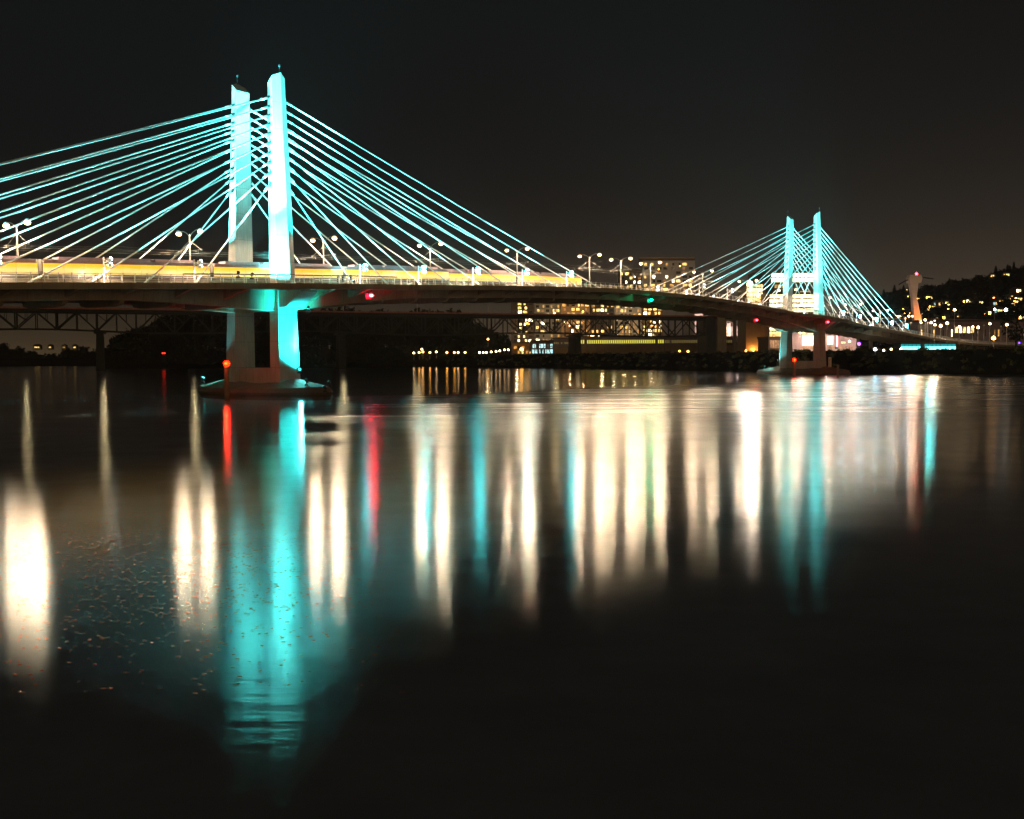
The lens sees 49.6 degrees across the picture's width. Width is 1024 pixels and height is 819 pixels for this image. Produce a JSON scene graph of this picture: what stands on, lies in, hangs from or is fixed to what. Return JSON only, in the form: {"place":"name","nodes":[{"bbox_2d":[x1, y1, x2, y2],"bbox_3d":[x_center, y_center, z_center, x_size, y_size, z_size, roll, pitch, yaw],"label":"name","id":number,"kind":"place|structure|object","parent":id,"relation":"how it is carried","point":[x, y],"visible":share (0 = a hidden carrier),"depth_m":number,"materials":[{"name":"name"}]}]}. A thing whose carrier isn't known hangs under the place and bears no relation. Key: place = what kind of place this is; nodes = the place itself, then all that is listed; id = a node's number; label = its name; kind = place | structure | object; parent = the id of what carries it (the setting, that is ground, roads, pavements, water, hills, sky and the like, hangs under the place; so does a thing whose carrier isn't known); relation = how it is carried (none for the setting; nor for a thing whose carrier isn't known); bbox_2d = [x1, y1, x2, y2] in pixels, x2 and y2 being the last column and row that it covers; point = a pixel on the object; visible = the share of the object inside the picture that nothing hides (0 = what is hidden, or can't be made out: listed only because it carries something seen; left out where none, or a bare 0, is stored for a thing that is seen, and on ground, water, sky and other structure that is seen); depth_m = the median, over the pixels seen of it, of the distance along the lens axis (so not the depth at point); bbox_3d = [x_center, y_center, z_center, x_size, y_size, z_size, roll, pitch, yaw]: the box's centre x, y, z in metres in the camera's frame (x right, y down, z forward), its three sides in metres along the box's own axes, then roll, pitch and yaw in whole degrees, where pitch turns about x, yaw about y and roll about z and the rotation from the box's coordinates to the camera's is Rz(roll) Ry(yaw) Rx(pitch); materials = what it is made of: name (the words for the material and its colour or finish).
{"place":"outdoors","nodes":[
{"label":"outdoors","id":0,"kind":"place"},
{"bbox_2d":[48,344,53,349],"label":"shore house","id":1,"kind":"structure","parent":0,"point":[50,346],"depth_m":1437.71,"materials":[{"name":"brown"}]},
{"bbox_2d":[61,344,67,349],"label":"shore house","id":2,"kind":"structure","parent":0,"point":[64,346],"depth_m":1437.74,"materials":[{"name":"brown"}]},
{"bbox_2d":[72,344,78,349],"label":"shore house","id":3,"kind":"structure","parent":0,"point":[74,346],"depth_m":1437.72,"materials":[{"name":"brown"}]},
{"bbox_2d":[125,361,426,367],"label":"island ground","id":4,"kind":"structure","parent":0,"point":[403,363],"depth_m":877.36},
{"bbox_2d":[105,306,510,366],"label":"island wood","id":5,"kind":"object","parent":4,"relation":"on","point":[123,349],"visible":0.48,"depth_m":896.15,"materials":[{"name":"green plant"}]},
{"bbox_2d":[0,483,1023,818],"bbox_3d":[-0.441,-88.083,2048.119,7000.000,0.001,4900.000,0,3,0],"label":"water","id":6,"kind":"structure","parent":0,"point":[656,651],"depth_m":26.26,"materials":[{"name":"black liquid"}]},
{"bbox_2d":[0,306,990,369],"bbox_3d":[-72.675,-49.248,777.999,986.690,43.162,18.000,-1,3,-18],"label":"truss bridge","id":7,"kind":"structure","parent":6,"relation":"on","point":[711,333],"depth_m":779.12,"materials":[{"name":"paint"}]},
{"bbox_2d":[0,64,1023,394],"bbox_3d":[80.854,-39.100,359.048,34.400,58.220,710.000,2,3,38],"label":"cable stayed bridge","id":8,"kind":"structure","parent":6,"relation":"on","point":[282,302],"depth_m":198.78,"materials":[{"name":"concrete"}]},
{"bbox_2d":[2,219,30,256],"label":"street lamp","id":9,"kind":"object","parent":8,"relation":"on","point":[7,225],"visible":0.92,"depth_m":161.86,"materials":[{"name":"metal"}]},
{"bbox_2d":[23,248,918,327],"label":"overhead wire","id":10,"kind":"object","parent":9,"relation":"hanging from","point":[355,260],"visible":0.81,"depth_m":212.12,"materials":[{"name":"metal"}]},
{"bbox_2d":[103,257,112,280],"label":"floodlight post","id":11,"kind":"object","parent":8,"relation":"on","point":[108,260],"visible":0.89,"depth_m":166.29,"materials":[{"name":"white metal"}]},
{"bbox_2d":[176,228,202,259],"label":"street lamp","id":12,"kind":"object","parent":8,"relation":"on","point":[200,230],"visible":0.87,"depth_m":185.48,"materials":[{"name":"metal"}]},
{"bbox_2d":[193,259,202,282],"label":"floodlight post","id":13,"kind":"object","parent":8,"relation":"on","point":[198,262],"visible":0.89,"depth_m":178.44,"materials":[{"name":"white metal"}]},
{"bbox_2d":[0,255,448,282],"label":"tram train","id":14,"kind":"object","parent":8,"relation":"on","point":[132,267],"visible":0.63,"depth_m":180.60,"materials":[{"name":"yellow metal"}]},
{"bbox_2d":[310,235,336,263],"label":"street lamp","id":15,"kind":"object","parent":8,"relation":"on","point":[334,237],"visible":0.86,"depth_m":209.04,"materials":[{"name":"metal"}]},
{"bbox_2d":[359,264,367,283],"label":"floodlight post","id":16,"kind":"object","parent":8,"relation":"on","point":[364,269],"visible":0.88,"depth_m":208.35,"materials":[{"name":"white metal"}]},
{"bbox_2d":[366,292,374,299],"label":"navigation light","id":17,"kind":"object","parent":8,"relation":"hanging from","point":[369,296],"visible":0.97,"depth_m":205.37,"materials":[{"name":"metal"}]},
{"bbox_2d":[418,265,425,284],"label":"floodlight post","id":18,"kind":"object","parent":8,"relation":"on","point":[423,267],"visible":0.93,"depth_m":220.38,"materials":[{"name":"white metal"}]},
{"bbox_2d":[417,242,442,266],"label":"street lamp","id":19,"kind":"object","parent":8,"relation":"on","point":[420,245],"visible":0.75,"depth_m":232.71,"materials":[{"name":"metal"}]},
{"bbox_2d":[0,245,929,327],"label":"overhead wire","id":20,"kind":"object","parent":19,"relation":"hanging from","point":[318,257],"visible":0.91,"depth_m":192.42,"materials":[{"name":"metal"}]},
{"bbox_2d":[472,267,479,284],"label":"floodlight post","id":21,"kind":"object","parent":8,"relation":"on","point":[477,268],"visible":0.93,"depth_m":234.56,"materials":[{"name":"white metal"}]},
{"bbox_2d":[0,272,1023,344],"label":"bridge railing","id":22,"kind":"object","parent":8,"relation":"on","point":[348,276],"visible":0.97,"depth_m":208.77,"materials":[{"name":"grey metal"}]},
{"bbox_2d":[448,269,581,285],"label":"tram train","id":23,"kind":"object","parent":8,"relation":"on","point":[457,275],"visible":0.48,"depth_m":255.47,"materials":[{"name":"yellow metal"}]},
{"bbox_2d":[505,247,529,282],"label":"street lamp","id":24,"kind":"object","parent":8,"relation":"on","point":[526,248],"visible":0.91,"depth_m":256.35,"materials":[{"name":"metal"}]},
{"bbox_2d":[522,269,528,285],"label":"floodlight post","id":25,"kind":"object","parent":8,"relation":"on","point":[526,271],"visible":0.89,"depth_m":247.53,"materials":[{"name":"white metal"}]},
{"bbox_2d":[566,271,572,285],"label":"floodlight post","id":26,"kind":"object","parent":8,"relation":"on","point":[571,273],"visible":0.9,"depth_m":260.78,"materials":[{"name":"white metal"}]},
{"bbox_2d":[578,253,600,286],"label":"street lamp","id":27,"kind":"object","parent":8,"relation":"on","point":[579,255],"visible":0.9,"depth_m":280.00,"materials":[{"name":"metal"}]},
{"bbox_2d":[609,256,631,287],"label":"street lamp","id":28,"kind":"object","parent":8,"relation":"on","point":[611,259],"visible":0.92,"depth_m":291.68,"materials":[{"name":"metal"}]},
{"bbox_2d":[639,260,661,288],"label":"street lamp","id":29,"kind":"object","parent":8,"relation":"on","point":[659,262],"visible":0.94,"depth_m":303.63,"materials":[{"name":"metal"}]},
{"bbox_2d":[692,269,712,290],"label":"street lamp","id":30,"kind":"object","parent":8,"relation":"on","point":[711,270],"visible":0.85,"depth_m":327.35,"materials":[{"name":"metal"}]},
{"bbox_2d":[738,279,757,301],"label":"street lamp","id":31,"kind":"object","parent":8,"relation":"on","point":[756,280],"visible":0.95,"depth_m":351.16,"materials":[{"name":"metal"}]},
{"bbox_2d":[778,288,796,309],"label":"street lamp","id":32,"kind":"object","parent":8,"relation":"on","point":[795,289],"visible":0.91,"depth_m":374.80,"materials":[{"name":"metal"}]},
{"bbox_2d":[828,357,830,366],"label":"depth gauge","id":33,"kind":"object","parent":8,"relation":"attached to","point":[829,361],"visible":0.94,"depth_m":379.55,"materials":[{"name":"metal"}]},
{"bbox_2d":[872,309,888,326],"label":"street lamp","id":34,"kind":"object","parent":8,"relation":"on","point":[880,315],"visible":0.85,"depth_m":446.03,"materials":[{"name":"metal"}]},
{"bbox_2d":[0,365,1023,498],"bbox_3d":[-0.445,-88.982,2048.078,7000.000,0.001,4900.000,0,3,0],"label":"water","id":35,"kind":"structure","parent":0,"point":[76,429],"depth_m":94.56,"materials":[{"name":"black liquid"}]},
{"bbox_2d":[0,499,408,693],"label":"floating leaves","id":36,"kind":"object","parent":35,"relation":"on","point":[86,576],"visible":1,"depth_m":29.72,"materials":[{"name":"orange plant"}]},
{"bbox_2d":[223,361,229,395],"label":"mooring pile","id":37,"kind":"object","parent":35,"relation":"in","point":[226,380],"visible":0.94,"depth_m":187.11,"materials":[{"name":"concrete"}]},
{"bbox_2d":[793,358,795,374],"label":"mooring pile","id":38,"kind":"object","parent":35,"relation":"in","point":[794,366],"visible":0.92,"depth_m":365.40,"materials":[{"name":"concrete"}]},
{"bbox_2d":[0,349,1023,373],"bbox_3d":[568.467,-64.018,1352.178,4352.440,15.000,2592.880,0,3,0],"label":"river bank","id":39,"kind":"structure","parent":0,"point":[954,365],"depth_m":517.67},
{"bbox_2d":[0,342,95,358],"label":"wood","id":40,"kind":"object","parent":39,"relation":"on","point":[17,352],"visible":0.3,"depth_m":1468.63,"materials":[{"name":"black plant"}]},
{"bbox_2d":[512,342,529,354],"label":"waterfront house","id":41,"kind":"structure","parent":39,"relation":"on","point":[517,346],"depth_m":798.76,"materials":[{"name":"brown"}]},
{"bbox_2d":[511,303,533,354],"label":"apartment building","id":42,"kind":"structure","parent":39,"relation":"on","point":[522,307],"depth_m":912.66,"materials":[{"name":"brown"}]},
{"bbox_2d":[530,340,553,353],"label":"waterfront house","id":43,"kind":"structure","parent":39,"relation":"on","point":[542,346],"depth_m":798.73,"materials":[{"name":"grey"}]},
{"bbox_2d":[534,303,560,339],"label":"apartment building","id":44,"kind":"structure","parent":39,"relation":"on","point":[541,308],"depth_m":922.53,"materials":[{"name":"brown"}]},
{"bbox_2d":[551,338,568,353],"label":"industrial hall","id":45,"kind":"structure","parent":39,"relation":"on","point":[560,345],"depth_m":866.47,"materials":[{"name":"brown"}]},
{"bbox_2d":[561,303,589,337],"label":"apartment building","id":46,"kind":"structure","parent":39,"relation":"on","point":[573,308],"depth_m":912.29,"materials":[{"name":"brown"}]},
{"bbox_2d":[590,305,613,335],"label":"apartment building","id":47,"kind":"structure","parent":39,"relation":"on","point":[598,309],"depth_m":922.27,"materials":[{"name":"brown"}]},
{"bbox_2d":[581,336,663,353],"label":"industrial hall","id":48,"kind":"structure","parent":39,"relation":"on","point":[604,344],"depth_m":868.45,"materials":[{"name":"grey"}]},
{"bbox_2d":[614,289,641,335],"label":"apartment building","id":49,"kind":"structure","parent":39,"relation":"on","point":[620,310],"depth_m":912.61,"materials":[{"name":"brown"}]},
{"bbox_2d":[617,269,641,288],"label":"apartment building","id":50,"kind":"structure","parent":39,"relation":"on","point":[627,278],"depth_m":999.66,"materials":[{"name":"brown"}]},
{"bbox_2d":[642,291,662,335],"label":"apartment building","id":51,"kind":"structure","parent":39,"relation":"on","point":[654,311],"depth_m":922.70,"materials":[{"name":"brown"}]},
{"bbox_2d":[639,259,694,335],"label":"apartment building","id":52,"kind":"structure","parent":39,"relation":"on","point":[670,268],"depth_m":995.64,"materials":[{"name":"brown"}]},
{"bbox_2d":[638,257,694,261],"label":"roof canopy","id":53,"kind":"object","parent":52,"relation":"on","point":[640,258],"visible":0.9,"depth_m":991.67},
{"bbox_2d":[664,336,697,352],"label":"industrial hall","id":54,"kind":"structure","parent":39,"relation":"on","point":[685,344],"depth_m":870.45,"materials":[{"name":"brown"}]},
{"bbox_2d":[726,322,730,335],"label":"office block","id":55,"kind":"structure","parent":39,"relation":"on","point":[728,328],"depth_m":947.85,"materials":[{"name":"white"}]},
{"bbox_2d":[727,336,732,351],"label":"industrial hall","id":56,"kind":"structure","parent":39,"relation":"on","point":[729,343],"depth_m":898.38,"materials":[{"name":"brown"}]},
{"bbox_2d":[445,344,1023,370],"bbox_3d":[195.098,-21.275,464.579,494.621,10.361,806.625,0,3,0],"label":"bank shrubs","id":57,"kind":"object","parent":39,"relation":"on","point":[870,360],"visible":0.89,"depth_m":508.10,"materials":[{"name":"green plant"}]},
{"bbox_2d":[737,282,763,351],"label":"office block","id":58,"kind":"structure","parent":39,"relation":"on","point":[748,333],"depth_m":638.90,"materials":[{"name":"brown"}]},
{"bbox_2d":[748,272,756,281],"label":"office block","id":59,"kind":"structure","parent":39,"relation":"on","point":[751,275],"depth_m":707.72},
{"bbox_2d":[757,336,780,350],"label":"office block","id":60,"kind":"structure","parent":39,"relation":"on","point":[769,343],"depth_m":559.21,"materials":[{"name":"brown"}]},
{"bbox_2d":[761,292,812,336],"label":"office block","id":61,"kind":"structure","parent":39,"relation":"on","point":[766,331],"depth_m":617.93,"materials":[{"name":"beige"}]},
{"bbox_2d":[756,265,822,293],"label":"office block","id":62,"kind":"structure","parent":39,"relation":"on","point":[775,287],"depth_m":637.22,"materials":[{"name":"beige"}]},
{"bbox_2d":[792,332,812,351],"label":"office block","id":63,"kind":"structure","parent":39,"relation":"on","point":[802,340],"depth_m":558.94,"materials":[{"name":"beige"}]},
{"bbox_2d":[802,335,812,344],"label":"window","id":64,"kind":"structure","parent":63,"relation":"in","point":[806,339],"depth_m":558.85,"materials":[{"name":"beige glass"}]},
{"bbox_2d":[825,334,855,350],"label":"office block","id":65,"kind":"structure","parent":39,"relation":"on","point":[843,342],"depth_m":559.01,"materials":[{"name":"beige"}]},
{"bbox_2d":[835,336,837,348],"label":"neon sign","id":66,"kind":"object","parent":65,"relation":"attached to","point":[836,342],"visible":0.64,"depth_m":553.95,"materials":[{"name":"pink"}]},
{"bbox_2d":[875,342,890,348],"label":"broadleaf tree","id":67,"kind":"object","parent":39,"relation":"on","point":[879,346],"visible":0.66,"depth_m":468.28,"materials":[{"name":"black plant"}]},
{"bbox_2d":[898,273,933,320],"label":"tram tower","id":68,"kind":"structure","parent":39,"relation":"on","point":[912,281],"depth_m":874.67,"materials":[{"name":"white paint"}]},
{"bbox_2d":[892,343,957,349],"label":"glass pavilion","id":69,"kind":"structure","parent":39,"relation":"on","point":[911,346],"depth_m":429.70,"materials":[{"name":"teal glass"}]},
{"bbox_2d":[932,312,943,319],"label":"broadleaf tree","id":70,"kind":"object","parent":39,"relation":"on","point":[939,314],"visible":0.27,"depth_m":697.65,"materials":[{"name":"black plant"}]},
{"bbox_2d":[899,320,1023,344],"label":"station building","id":71,"kind":"structure","parent":39,"relation":"on","point":[981,333],"depth_m":618.68,"materials":[{"name":"brown"}]},
{"bbox_2d":[1000,306,1023,346],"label":"broadleaf tree","id":72,"kind":"object","parent":39,"relation":"on","point":[1013,313],"visible":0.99,"depth_m":558.42,"materials":[{"name":"black plant"}]},
{"bbox_2d":[0,0,1023,355],"label":"sky","id":73,"kind":"structure","parent":0,"point":[615,129],"materials":[{"name":"black"}]},
{"bbox_2d":[860,272,1023,349],"bbox_3d":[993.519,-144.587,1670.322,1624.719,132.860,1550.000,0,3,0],"label":"hills","id":74,"kind":"structure","parent":0,"point":[1000,284],"depth_m":1333.15,"materials":[{"name":"plant"}]},
{"bbox_2d":[842,265,1023,346],"bbox_3d":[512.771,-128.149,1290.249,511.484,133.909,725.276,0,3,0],"label":"hillside wood","id":75,"kind":"object","parent":74,"relation":"on","point":[982,286],"visible":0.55,"depth_m":1311.03,"materials":[{"name":"green plant"}]},
{"bbox_2d":[935,300,945,307],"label":"hillside house","id":76,"kind":"structure","parent":74,"relation":"on","point":[937,305],"depth_m":1227.77,"materials":[{"name":"yellow"}]},
{"bbox_2d":[941,314,949,318],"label":"hillside house","id":77,"kind":"structure","parent":74,"relation":"on","point":[946,316],"depth_m":1078.78,"materials":[{"name":"yellow"}]},
{"bbox_2d":[988,273,995,278],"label":"hillside house","id":78,"kind":"structure","parent":74,"relation":"on","point":[991,275],"depth_m":1604.87,"materials":[{"name":"yellow"}]},
{"bbox_2d":[989,300,999,305],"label":"hillside house","id":79,"kind":"structure","parent":74,"relation":"on","point":[993,302],"depth_m":1145.50,"materials":[{"name":"brown"}]},
{"bbox_2d":[990,307,1002,316],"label":"hillside house","id":80,"kind":"structure","parent":74,"relation":"on","point":[998,309],"depth_m":1084.82,"materials":[{"name":"brown"}]},
{"bbox_2d":[1010,298,1020,303],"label":"hillside house","id":81,"kind":"structure","parent":74,"relation":"on","point":[1017,300],"depth_m":1158.81,"materials":[{"name":"yellow"}]},
{"bbox_2d":[1011,295,1022,299],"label":"hillside house","id":82,"kind":"structure","parent":74,"relation":"on","point":[1018,297],"depth_m":1174.18,"materials":[{"name":"beige"}]},
{"bbox_2d":[1013,287,1022,294],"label":"hillside house","id":83,"kind":"structure","parent":74,"relation":"on","point":[1017,290],"depth_m":1246.19,"materials":[{"name":"beige"}]}
]}

